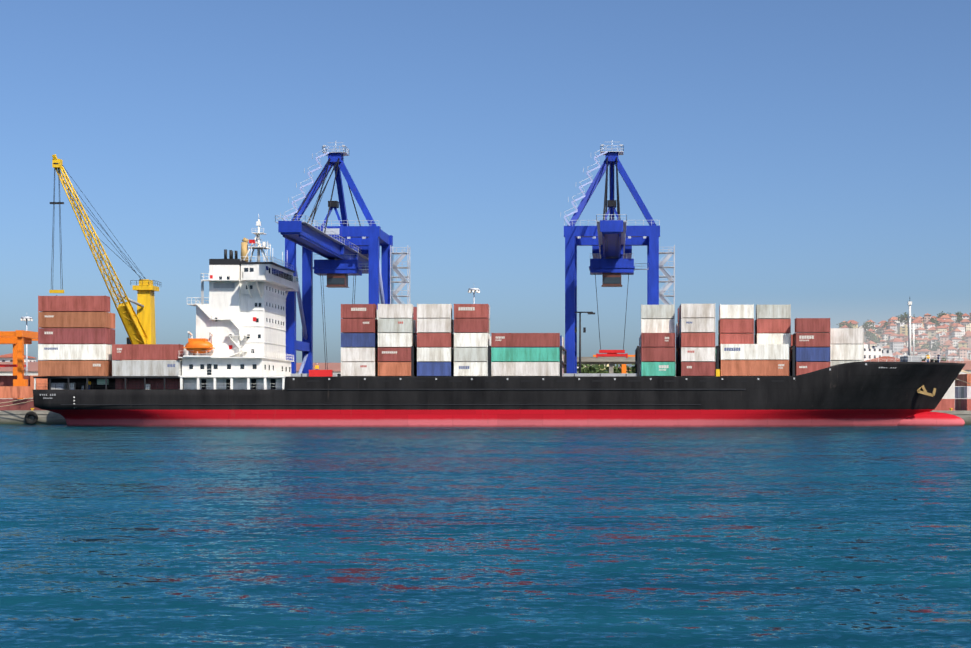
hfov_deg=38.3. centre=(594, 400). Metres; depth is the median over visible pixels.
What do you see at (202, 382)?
ship quarter deck
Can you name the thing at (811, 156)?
sky
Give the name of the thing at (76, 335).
ship containers
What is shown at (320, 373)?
hatch lashings
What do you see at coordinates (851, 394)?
ship hull
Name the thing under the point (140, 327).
mobile harbour crane
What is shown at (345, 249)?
sts crane
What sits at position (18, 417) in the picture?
quay ground
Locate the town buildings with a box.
[0,313,970,372]
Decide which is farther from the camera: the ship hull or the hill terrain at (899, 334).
the hill terrain at (899, 334)
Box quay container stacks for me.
[0,373,970,410]
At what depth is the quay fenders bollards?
274.52 m
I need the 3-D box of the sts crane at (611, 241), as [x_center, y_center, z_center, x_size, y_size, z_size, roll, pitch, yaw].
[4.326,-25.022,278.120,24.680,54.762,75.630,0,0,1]
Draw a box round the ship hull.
[33,362,965,426]
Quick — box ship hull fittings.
[0,301,970,406]
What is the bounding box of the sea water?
[0,424,970,647]
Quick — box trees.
[577,311,962,375]
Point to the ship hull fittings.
(909, 357)
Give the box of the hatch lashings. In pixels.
[291,346,794,376]
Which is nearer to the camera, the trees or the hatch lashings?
the hatch lashings
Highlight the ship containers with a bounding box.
[38,295,863,388]
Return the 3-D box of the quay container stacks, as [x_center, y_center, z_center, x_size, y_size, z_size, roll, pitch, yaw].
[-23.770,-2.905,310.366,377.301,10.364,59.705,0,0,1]
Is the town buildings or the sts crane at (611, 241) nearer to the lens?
the sts crane at (611, 241)
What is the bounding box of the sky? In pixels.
[0,0,970,369]
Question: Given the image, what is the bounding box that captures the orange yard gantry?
[0,330,37,398]
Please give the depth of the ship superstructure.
250.96 m
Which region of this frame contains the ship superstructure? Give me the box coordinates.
[178,214,297,375]
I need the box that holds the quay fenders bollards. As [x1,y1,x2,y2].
[25,408,952,423]
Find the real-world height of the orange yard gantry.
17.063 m
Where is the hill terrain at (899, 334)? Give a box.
[875,332,957,347]
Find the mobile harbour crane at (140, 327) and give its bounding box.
[49,154,160,343]
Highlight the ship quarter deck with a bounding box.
[33,375,290,389]
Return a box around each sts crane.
[275,141,409,373]
[564,144,674,372]
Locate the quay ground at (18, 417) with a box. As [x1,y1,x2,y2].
[0,410,970,424]

